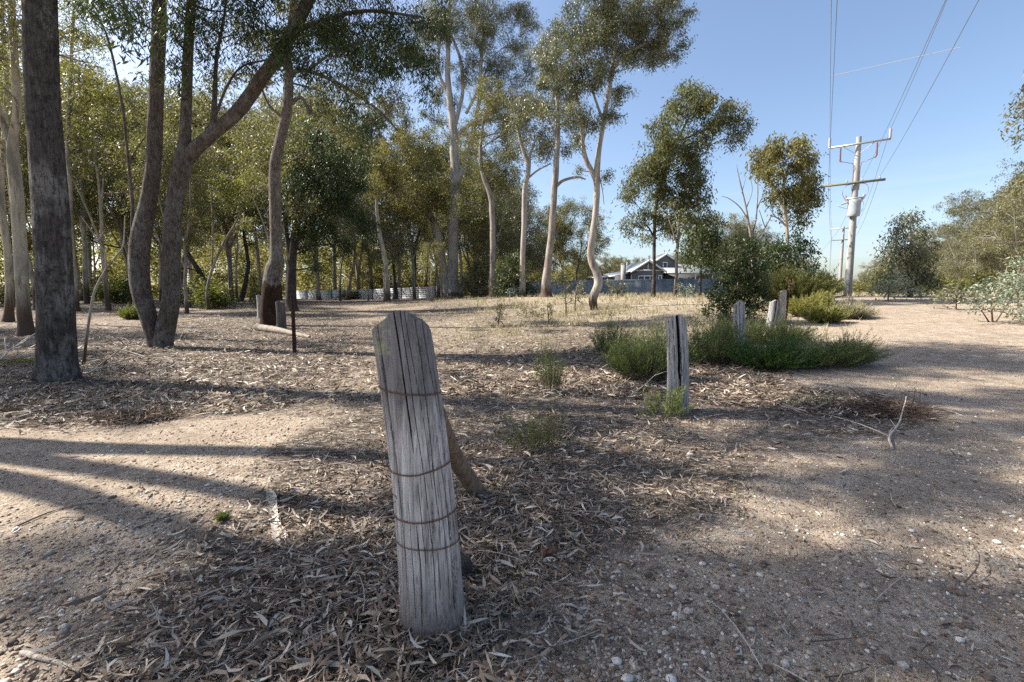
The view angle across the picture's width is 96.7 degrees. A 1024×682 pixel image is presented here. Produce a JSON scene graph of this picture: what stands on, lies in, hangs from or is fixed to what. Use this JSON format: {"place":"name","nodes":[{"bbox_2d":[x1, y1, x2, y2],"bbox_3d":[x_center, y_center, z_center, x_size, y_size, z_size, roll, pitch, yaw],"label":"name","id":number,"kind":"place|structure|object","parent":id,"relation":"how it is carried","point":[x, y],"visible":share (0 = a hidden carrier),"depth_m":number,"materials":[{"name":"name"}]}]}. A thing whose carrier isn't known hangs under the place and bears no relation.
{"place":"outdoors","nodes":[
{"label":"outdoors","id":0,"kind":"place"},
{"bbox_2d":[0,295,1023,681],"bbox_3d":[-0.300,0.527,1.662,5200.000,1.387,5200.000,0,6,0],"label":"ground","id":1,"kind":"structure","parent":0,"point":[918,329],"depth_m":3.29,"materials":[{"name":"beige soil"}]},
{"bbox_2d":[0,0,24,321],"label":"gum tree","id":2,"kind":"object","parent":1,"relation":"on","point":[9,313],"visible":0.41,"depth_m":19.12,"materials":[{"name":"beige plant"}]},
{"bbox_2d":[0,29,82,308],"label":"gum tree","id":3,"kind":"object","parent":1,"relation":"on","point":[22,142],"visible":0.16,"depth_m":29.49,"materials":[{"name":"green plant"}]},
{"bbox_2d":[0,0,107,335],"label":"gum tree","id":4,"kind":"object","parent":1,"relation":"on","point":[24,316],"visible":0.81,"depth_m":14.23,"materials":[{"name":"beige plant"}]},
{"bbox_2d":[0,24,118,221],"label":"gum tree","id":5,"kind":"object","parent":1,"relation":"on","point":[74,187],"visible":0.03,"depth_m":41.99,"materials":[{"name":"green plant"}]},
{"bbox_2d":[18,649,111,679],"bbox_3d":[-1.655,1.177,1.696,0.394,0.025,0.090,2,6,17],"label":"stick","id":6,"kind":"object","parent":1,"relation":"on","point":[33,655],"visible":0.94,"depth_m":1.68,"materials":[{"name":"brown wood"}]},
{"bbox_2d":[5,84,137,303],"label":"gum tree","id":7,"kind":"object","parent":1,"relation":"on","point":[82,213],"visible":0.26,"depth_m":41.50,"materials":[{"name":"green plant"}]},
{"bbox_2d":[58,0,134,311],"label":"gum tree","id":8,"kind":"object","parent":1,"relation":"on","point":[88,45],"visible":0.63,"depth_m":27.60,"materials":[{"name":"green plant"}]},
{"bbox_2d":[21,0,176,382],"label":"gum tree","id":9,"kind":"object","parent":1,"relation":"on","point":[56,349],"visible":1,"depth_m":6.70,"materials":[{"name":"grey plant"}]},
{"bbox_2d":[81,216,124,363],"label":"bare sapling","id":10,"kind":"object","parent":1,"relation":"on","point":[90,313],"visible":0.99,"depth_m":8.72,"materials":[{"name":"brown plant"}]},
{"bbox_2d":[78,274,129,303],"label":"bush","id":11,"kind":"object","parent":1,"relation":"on","point":[99,290],"visible":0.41,"depth_m":43.44,"materials":[{"name":"green plant"}]},
{"bbox_2d":[71,138,139,250],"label":"gum tree","id":12,"kind":"object","parent":1,"relation":"on","point":[87,220],"visible":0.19,"depth_m":47.57,"materials":[{"name":"green plant"}]},
{"bbox_2d":[60,60,166,310],"bbox_3d":[-26.507,-9.533,29.849,7.067,15.656,6.992,4,7,31],"label":"gum tree","id":13,"kind":"object","parent":1,"relation":"on","point":[95,161],"visible":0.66,"depth_m":29.08,"materials":[{"name":"green plant"}]},
{"bbox_2d":[95,275,133,303],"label":"bush","id":14,"kind":"object","parent":1,"relation":"on","point":[124,290],"visible":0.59,"depth_m":42.97,"materials":[{"name":"green plant"}]},
{"bbox_2d":[61,74,191,256],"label":"gum tree","id":15,"kind":"object","parent":1,"relation":"on","point":[116,217],"visible":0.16,"depth_m":45.98,"materials":[{"name":"green plant"}]},
{"bbox_2d":[62,391,209,431],"bbox_3d":[-4.099,0.736,4.991,1.452,0.332,1.060,0,6,0],"label":"brush pile","id":16,"kind":"object","parent":1,"relation":"on","point":[141,414],"visible":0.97,"depth_m":4.90,"materials":[{"name":"brown plant"}]},
{"bbox_2d":[74,67,217,300],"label":"gum tree","id":17,"kind":"object","parent":1,"relation":"on","point":[175,127],"visible":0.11,"depth_m":54.88,"materials":[{"name":"green plant"}]},
{"bbox_2d":[117,128,210,249],"bbox_3d":[-27.882,-9.849,37.041,6.164,14.661,6.098,5,7,38],"label":"gum tree","id":18,"kind":"object","parent":1,"relation":"on","point":[139,160],"visible":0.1,"depth_m":35.98,"materials":[{"name":"green plant"}]},
{"bbox_2d":[100,125,229,313],"bbox_3d":[-20.032,-7.172,27.006,5.832,11.435,5.333,-2,6,-23],"label":"gum tree","id":19,"kind":"object","parent":1,"relation":"on","point":[186,231],"visible":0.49,"depth_m":26.89,"materials":[{"name":"green plant"}]},
{"bbox_2d":[107,76,229,292],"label":"gum tree","id":20,"kind":"object","parent":1,"relation":"on","point":[189,262],"visible":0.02,"depth_m":81.60,"materials":[{"name":"green plant"}]},
{"bbox_2d":[117,157,225,306],"bbox_3d":[-27.978,-8.782,37.528,7.502,12.504,5.230,0,6,0],"label":"gum tree","id":21,"kind":"object","parent":1,"relation":"on","point":[198,270],"visible":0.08,"depth_m":38.00,"materials":[{"name":"green plant"}]},
{"bbox_2d":[115,129,231,302],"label":"gum tree","id":22,"kind":"object","parent":1,"relation":"on","point":[220,156],"visible":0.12,"depth_m":46.72,"materials":[{"name":"green plant"}]},
{"bbox_2d":[181,175,237,307],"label":"gum tree","id":23,"kind":"object","parent":1,"relation":"on","point":[201,225],"visible":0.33,"depth_m":36.57,"materials":[{"name":"green plant"}]},
{"bbox_2d":[181,274,242,308],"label":"bush","id":24,"kind":"object","parent":1,"relation":"on","point":[215,294],"visible":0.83,"depth_m":33.58,"materials":[{"name":"green plant"}]},
{"bbox_2d":[164,82,278,297],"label":"gum tree","id":25,"kind":"object","parent":1,"relation":"on","point":[264,105],"visible":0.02,"depth_m":81.80,"materials":[{"name":"green plant"}]},
{"bbox_2d":[165,84,291,300],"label":"gum tree","id":26,"kind":"object","parent":1,"relation":"on","point":[221,139],"visible":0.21,"depth_m":53.87,"materials":[{"name":"green plant"}]},
{"bbox_2d":[199,160,268,301],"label":"gum tree","id":27,"kind":"object","parent":1,"relation":"on","point":[236,259],"visible":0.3,"depth_m":51.05,"materials":[{"name":"green plant"}]},
{"bbox_2d":[204,161,267,309],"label":"gum tree","id":28,"kind":"object","parent":1,"relation":"on","point":[242,177],"visible":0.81,"depth_m":31.94,"materials":[{"name":"green plant"}]},
{"bbox_2d":[214,149,269,300],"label":"gum tree","id":29,"kind":"object","parent":1,"relation":"on","point":[246,278],"visible":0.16,"depth_m":53.66,"materials":[{"name":"green plant"}]},
{"bbox_2d":[167,64,331,299],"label":"gum tree","id":30,"kind":"object","parent":1,"relation":"on","point":[296,107],"visible":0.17,"depth_m":62.36,"materials":[{"name":"green plant"}]},
{"bbox_2d":[213,112,297,229],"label":"gum tree","id":31,"kind":"object","parent":1,"relation":"on","point":[236,162],"visible":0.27,"depth_m":47.12,"materials":[{"name":"green plant"}]},
{"bbox_2d":[59,0,459,347],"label":"gum tree","id":32,"kind":"object","parent":1,"relation":"on","point":[159,328],"visible":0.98,"depth_m":10.72,"materials":[{"name":"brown plant"}]},
{"bbox_2d":[223,105,324,253],"bbox_3d":[-14.324,-7.600,27.466,5.274,12.370,5.219,3,7,28],"label":"gum tree","id":33,"kind":"object","parent":1,"relation":"on","point":[260,164],"visible":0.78,"depth_m":26.75,"materials":[{"name":"green plant"}]},
{"bbox_2d":[266,490,287,545],"bbox_3d":[-1.462,1.069,2.797,0.079,0.034,0.789,-4,7,-33],"label":"bark strip","id":34,"kind":"object","parent":1,"relation":"on","point":[272,507],"visible":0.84,"depth_m":2.74,"materials":[{"name":"white wood"}]},
{"bbox_2d":[235,92,336,295],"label":"gum tree","id":35,"kind":"object","parent":1,"relation":"on","point":[301,115],"visible":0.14,"depth_m":54.00,"materials":[{"name":"green plant"}]},
{"bbox_2d":[258,79,349,289],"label":"gum tree","id":36,"kind":"object","parent":1,"relation":"on","point":[279,97],"visible":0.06,"depth_m":81.00,"materials":[{"name":"green plant"}]},
{"bbox_2d":[212,0,416,325],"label":"gum tree","id":37,"kind":"object","parent":1,"relation":"on","point":[272,281],"visible":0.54,"depth_m":18.21,"materials":[{"name":"green plant"}]},
{"bbox_2d":[251,111,382,311],"bbox_3d":[-12.771,-8.591,30.643,8.320,13.322,6.231,-3,6,-25],"label":"gum tree","id":38,"kind":"object","parent":1,"relation":"on","point":[312,181],"visible":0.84,"depth_m":30.25,"materials":[{"name":"green plant"}]},
{"bbox_2d":[350,237,381,300],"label":"gum tree","id":39,"kind":"object","parent":1,"relation":"on","point":[363,247],"visible":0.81,"depth_m":56.32,"materials":[{"name":"green plant"}]},
{"bbox_2d":[296,286,441,298],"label":"panel fence","id":40,"kind":"object","parent":1,"relation":"on","point":[422,292],"visible":0.55,"depth_m":75.09,"materials":[{"name":"grey metal"}]},
{"bbox_2d":[355,141,412,300],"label":"gum tree","id":41,"kind":"object","parent":1,"relation":"on","point":[391,182],"visible":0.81,"depth_m":50.01,"materials":[{"name":"green plant"}]},
{"bbox_2d":[333,160,437,292],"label":"gum tree","id":42,"kind":"object","parent":1,"relation":"on","point":[395,249],"visible":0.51,"depth_m":55.71,"materials":[{"name":"green plant"}]},
{"bbox_2d":[333,102,444,287],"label":"gum tree","id":43,"kind":"object","parent":1,"relation":"on","point":[399,271],"visible":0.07,"depth_m":76.10,"materials":[{"name":"green plant"}]},
{"bbox_2d":[371,123,465,298],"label":"gum tree","id":44,"kind":"object","parent":1,"relation":"on","point":[410,207],"visible":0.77,"depth_m":55.97,"materials":[{"name":"green plant"}]},
{"bbox_2d":[389,112,475,285],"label":"gum tree","id":45,"kind":"object","parent":1,"relation":"on","point":[445,132],"visible":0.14,"depth_m":78.72,"materials":[{"name":"green plant"}]},
{"bbox_2d":[419,238,447,301],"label":"gum tree","id":46,"kind":"object","parent":1,"relation":"on","point":[429,252],"visible":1,"depth_m":45.72,"materials":[{"name":"green plant"}]},
{"bbox_2d":[411,163,470,297],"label":"gum tree","id":47,"kind":"object","parent":1,"relation":"on","point":[441,226],"visible":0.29,"depth_m":62.59,"materials":[{"name":"green plant"}]},
{"bbox_2d":[372,310,511,647],"bbox_3d":[-0.269,0.563,1.803,0.537,1.375,0.252,0,6,0],"label":"fence post","id":48,"kind":"object","parent":1,"relation":"on","point":[432,597],"visible":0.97,"depth_m":1.73,"materials":[{"name":"grey wood"}]},
{"bbox_2d":[337,0,546,297],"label":"gum tree","id":49,"kind":"object","parent":1,"relation":"on","point":[481,25],"visible":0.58,"depth_m":57.49,"materials":[{"name":"green plant"}]},
{"bbox_2d":[443,406,486,495],"bbox_3d":[-0.357,0.659,2.719,0.190,0.962,0.898,2,6,15],"label":"log","id":50,"kind":"object","parent":1,"relation":"on","point":[466,475],"visible":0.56,"depth_m":2.90,"materials":[{"name":"brown wood"}]},
{"bbox_2d":[443,172,505,296],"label":"gum tree","id":51,"kind":"object","parent":1,"relation":"on","point":[468,186],"visible":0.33,"depth_m":63.33,"materials":[{"name":"green plant"}]},
{"bbox_2d":[454,253,503,296],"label":"bush","id":52,"kind":"object","parent":1,"relation":"on","point":[478,273],"visible":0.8,"depth_m":56.86,"materials":[{"name":"green plant"}]},
{"bbox_2d":[443,154,522,295],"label":"gum tree","id":53,"kind":"object","parent":1,"relation":"on","point":[478,220],"visible":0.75,"depth_m":53.72,"materials":[{"name":"green plant"}]},
{"bbox_2d":[454,70,535,296],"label":"gum tree","id":54,"kind":"object","parent":1,"relation":"on","point":[492,110],"visible":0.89,"depth_m":49.16,"materials":[{"name":"green plant"}]},
{"bbox_2d":[0,218,1023,298],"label":"distant woodland","id":55,"kind":"object","parent":1,"relation":"on","point":[117,266],"visible":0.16,"depth_m":113.09,"materials":[{"name":"green plant"}]},
{"bbox_2d":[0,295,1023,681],"bbox_3d":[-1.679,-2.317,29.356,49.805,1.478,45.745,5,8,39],"label":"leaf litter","id":56,"kind":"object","parent":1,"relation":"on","point":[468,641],"visible":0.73,"depth_m":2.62,"materials":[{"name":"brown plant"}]},
{"bbox_2d":[487,249,540,297],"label":"bush","id":57,"kind":"object","parent":1,"relation":"on","point":[513,279],"visible":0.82,"depth_m":46.13,"materials":[{"name":"green plant"}]},
{"bbox_2d":[483,183,568,278],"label":"gum tree","id":58,"kind":"object","parent":1,"relation":"on","point":[530,235],"visible":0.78,"depth_m":60.84,"materials":[{"name":"green plant"}]},
{"bbox_2d":[490,85,562,296],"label":"gum tree","id":59,"kind":"object","parent":1,"relation":"on","point":[517,123],"visible":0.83,"depth_m":44.41,"materials":[{"name":"green plant"}]},
{"bbox_2d":[496,391,570,453],"bbox_3d":[0.190,0.685,3.983,0.668,0.559,0.604,0,6,0],"label":"seedling tuft","id":60,"kind":"object","parent":1,"relation":"on","point":[538,432],"visible":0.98,"depth_m":3.93,"materials":[{"name":"green plant"}]},
{"bbox_2d":[529,325,566,391],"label":"shrub","id":61,"kind":"object","parent":1,"relation":"on","point":[548,374],"visible":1,"depth_m":6.29,"materials":[{"name":"green plant"}]},
{"bbox_2d":[518,209,577,280],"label":"gum tree","id":62,"kind":"object","parent":1,"relation":"on","point":[544,236],"visible":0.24,"depth_m":71.14,"materials":[{"name":"green plant"}]},
{"bbox_2d":[520,25,589,296],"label":"gum tree","id":63,"kind":"object","parent":1,"relation":"on","point":[546,290],"visible":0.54,"depth_m":42.38,"materials":[{"name":"green plant"}]},
{"bbox_2d":[533,194,583,277],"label":"gum tree","id":64,"kind":"object","parent":1,"relation":"on","point":[569,225],"visible":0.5,"depth_m":68.20,"materials":[{"name":"green plant"}]},
{"bbox_2d":[548,194,614,280],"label":"gum tree","id":65,"kind":"object","parent":1,"relation":"on","point":[587,222],"visible":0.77,"depth_m":65.42,"materials":[{"name":"green plant"}]},
{"bbox_2d":[147,290,1023,681],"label":"dry grass","id":66,"kind":"structure","parent":1,"relation":"on","point":[595,312],"depth_m":19.88,"materials":[{"name":"plant"}]},
{"bbox_2d":[584,310,638,356],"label":"shrub","id":67,"kind":"object","parent":1,"relation":"on","point":[600,338],"visible":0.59,"depth_m":9.62,"materials":[{"name":"green plant"}]},
{"bbox_2d":[531,0,699,309],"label":"gum tree","id":68,"kind":"object","parent":1,"relation":"on","point":[612,15],"visible":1,"depth_m":21.73,"materials":[{"name":"green plant"}]},
{"bbox_2d":[584,303,705,381],"bbox_3d":[2.052,-0.026,7.037,1.790,1.279,1.354,-3,7,-29],"label":"shrub","id":69,"kind":"object","parent":1,"relation":"on","point":[642,363],"visible":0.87,"depth_m":6.92,"materials":[{"name":"green plant"}]},
{"bbox_2d":[569,279,726,294],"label":"corrugated fence","id":70,"kind":"object","parent":1,"relation":"on","point":[641,286],"visible":0.53,"depth_m":54.39,"materials":[{"name":"grey metal"}]},
{"bbox_2d":[634,382,697,418],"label":"seedling tuft","id":71,"kind":"object","parent":1,"relation":"on","point":[676,407],"visible":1,"depth_m":5.02,"materials":[{"name":"green plant"}]},
{"bbox_2d":[665,315,688,413],"bbox_3d":[1.923,0.286,5.290,0.319,1.195,0.255,0,6,0],"label":"fence post","id":72,"kind":"object","parent":1,"relation":"on","point":[677,351],"visible":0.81,"depth_m":5.20,"materials":[{"name":"grey wood"}]},
{"bbox_2d":[611,75,758,296],"bbox_3d":[11.771,-10.452,31.111,9.980,14.941,7.364,0,6,0],"label":"gum tree","id":73,"kind":"object","parent":1,"relation":"on","point":[666,143],"visible":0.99,"depth_m":30.18,"materials":[{"name":"green plant"}]},
{"bbox_2d":[666,172,730,296],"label":"gum tree","id":74,"kind":"object","parent":1,"relation":"on","point":[687,215],"visible":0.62,"depth_m":30.12,"materials":[{"name":"green plant"}]},
{"bbox_2d":[669,206,736,295],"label":"gum tree","id":75,"kind":"object","parent":1,"relation":"on","point":[694,253],"visible":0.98,"depth_m":28.43,"materials":[{"name":"green plant"}]},
{"bbox_2d":[687,305,763,365],"bbox_3d":[3.688,-0.148,8.307,1.868,1.166,1.344,0,6,0],"label":"shrub","id":76,"kind":"object","parent":1,"relation":"on","point":[704,347],"visible":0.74,"depth_m":8.20,"materials":[{"name":"green plant"}]},
{"bbox_2d":[706,212,760,289],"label":"gum tree","id":77,"kind":"object","parent":1,"relation":"on","point":[738,226],"visible":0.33,"depth_m":65.84,"materials":[{"name":"green plant"}]},
{"bbox_2d":[691,312,776,342],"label":"shrub","id":78,"kind":"object","parent":1,"relation":"on","point":[747,326],"visible":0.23,"depth_m":11.03,"materials":[{"name":"green plant"}]},
{"bbox_2d":[695,232,774,323],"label":"sapling","id":79,"kind":"object","parent":1,"relation":"on","point":[748,281],"visible":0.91,"depth_m":14.32,"materials":[{"name":"green plant"}]},
{"bbox_2d":[733,300,744,344],"bbox_3d":[4.504,-0.208,9.027,0.272,1.189,0.243,0,6,0],"label":"fence post","id":80,"kind":"object","parent":1,"relation":"on","point":[739,310],"visible":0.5,"depth_m":8.92,"materials":[{"name":"grey wood"}]},
{"bbox_2d":[722,165,772,275],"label":"dead tree","id":81,"kind":"object","parent":1,"relation":"on","point":[748,222],"visible":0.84,"depth_m":26.99,"materials":[{"name":"grey wood"}]},
{"bbox_2d":[729,223,783,272],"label":"gum tree","id":82,"kind":"object","parent":1,"relation":"on","point":[757,234],"visible":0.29,"depth_m":64.31,"materials":[{"name":"green plant"}]},
{"bbox_2d":[712,321,833,370],"bbox_3d":[4.463,0.034,7.753,2.077,0.928,1.309,0,6,0],"label":"shrub","id":83,"kind":"object","parent":1,"relation":"on","point":[775,358],"visible":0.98,"depth_m":7.59,"materials":[{"name":"green plant"}]},
{"bbox_2d":[739,131,831,274],"bbox_3d":[15.604,-7.034,26.568,5.732,9.035,4.335,-6,8,-44],"label":"gum tree","id":84,"kind":"object","parent":1,"relation":"on","point":[800,194],"visible":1,"depth_m":25.49,"materials":[{"name":"green plant"}]},
{"bbox_2d":[745,308,831,343],"bbox_3d":[6.434,-0.342,10.691,2.181,0.901,1.334,0,6,0],"label":"shrub","id":85,"kind":"object","parent":1,"relation":"on","point":[788,333],"visible":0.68,"depth_m":10.60,"materials":[{"name":"green plant"}]},
{"bbox_2d":[752,228,826,277],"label":"gum tree","id":86,"kind":"object","parent":1,"relation":"on","point":[784,249],"visible":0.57,"depth_m":25.82,"materials":[{"name":"green plant"}]},
{"bbox_2d":[755,252,848,300],"bbox_3d":[12.910,-2.862,20.607,4.342,2.490,3.181,0,6,0],"label":"shrub","id":87,"kind":"object","parent":1,"relation":"on","point":[804,285],"visible":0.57,"depth_m":19.99,"materials":[{"name":"green plant"}]},
{"bbox_2d":[756,384,866,412],"bbox_3d":[3.728,0.668,5.507,1.408,0.333,0.944,0,6,0],"label":"brush pile","id":88,"kind":"object","parent":1,"relation":"on","point":[817,400],"visible":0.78,"depth_m":5.46,"materials":[{"name":"brown plant"}]},
{"bbox_2d":[785,287,837,316],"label":"shrub","id":89,"kind":"object","parent":1,"relation":"on","point":[795,305],"visible":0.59,"depth_m":15.86,"materials":[{"name":"green plant"}]},
{"bbox_2d":[746,329,900,369],"bbox_3d":[5.419,0.103,7.861,2.812,0.746,1.366,0,6,0],"label":"shrub","id":90,"kind":"object","parent":1,"relation":"on","point":[841,357],"visible":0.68,"depth_m":7.66,"materials":[{"name":"green plant"}]},
{"bbox_2d":[797,300,851,323],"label":"shrub","id":91,"kind":"object","parent":1,"relation":"on","point":[824,314],"visible":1,"depth_m":14.13,"materials":[{"name":"green plant"}]},
{"bbox_2d":[810,327,890,365],"bbox_3d":[5.999,0.080,8.063,1.355,0.705,0.826,2,6,22],"label":"shrub","id":92,"kind":"object","parent":1,"relation":"on","point":[831,342],"visible":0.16,"depth_m":8.01,"materials":[{"name":"green plant"}]},
{"bbox_2d":[829,298,881,318],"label":"shrub","id":93,"kind":"object","parent":1,"relation":"on","point":[860,310],"visible":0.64,"depth_m":14.79,"materials":[{"name":"plant"}]},
{"bbox_2d":[822,128,891,295],"bbox_3d":[20.406,-7.369,27.351,3.156,9.694,0.663,5,8,40],"label":"power pole","id":94,"kind":"object","parent":1,"relation":"on","point":[853,208],"visible":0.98,"depth_m":27.17,"materials":[{"name":"wood"}]},
{"bbox_2d":[819,381,962,425],"bbox_3d":[4.111,0.644,4.971,1.275,0.391,1.002,0,6,0],"label":"brush pile","id":95,"kind":"object","parent":1,"relation":"on","point":[892,408],"visible":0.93,"depth_m":4.93,"materials":[{"name":"brown wood"}]},
{"bbox_2d":[865,269,933,301],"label":"bush","id":96,"kind":"object","parent":1,"relation":"on","point":[887,289],"visible":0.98,"depth_m":20.85,"materials":[{"name":"green plant"}]},
{"bbox_2d":[866,206,948,296],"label":"gum tree","id":97,"kind":"object","parent":1,"relation":"on","point":[912,260],"visible":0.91,"depth_m":24.18,"materials":[{"name":"green plant"}]},
{"bbox_2d":[923,279,987,309],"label":"bush","id":98,"kind":"object","parent":1,"relation":"on","point":[941,295],"visible":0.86,"depth_m":16.39,"materials":[{"name":"green plant"}]},
{"bbox_2d":[928,220,992,291],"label":"gum tree","id":99,"kind":"object","parent":1,"relation":"on","point":[965,250],"visible":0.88,"depth_m":38.64,"materials":[{"name":"green plant"}]},
{"bbox_2d":[931,191,1021,289],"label":"gum tree","id":100,"kind":"object","parent":1,"relation":"on","point":[955,212],"visible":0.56,"depth_m":49.80,"materials":[{"name":"green plant"}]},
{"bbox_2d":[942,185,1021,274],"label":"gum tree","id":101,"kind":"object","parent":1,"relation":"on","point":[986,201],"visible":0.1,"depth_m":59.86,"materials":[{"name":"green plant"}]},
{"bbox_2d":[957,251,1023,321],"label":"bush","id":102,"kind":"object","parent":1,"relation":"on","point":[1007,292],"visible":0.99,"depth_m":12.75,"materials":[{"name":"green plant"}]},
{"bbox_2d":[964,187,1023,273],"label":"gum tree","id":103,"kind":"object","parent":1,"relation":"on","point":[995,225],"visible":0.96,"depth_m":34.38,"materials":[{"name":"green plant"}]},
{"bbox_2d":[998,70,1023,197],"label":"gum tree","id":104,"kind":"object","parent":1,"relation":"on","point":[1007,123],"visible":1,"depth_m":12.93,"materials":[{"name":"green plant"}]},
{"bbox_2d":[0,0,1023,293],"label":"sky","id":105,"kind":"structure","parent":0,"point":[774,55],"materials":[{"name":"blue"}]},
{"bbox_2d":[588,253,725,279],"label":"house","id":106,"kind":"structure","parent":0,"point":[665,265],"depth_m":60.74,"materials":[{"name":"metal"}]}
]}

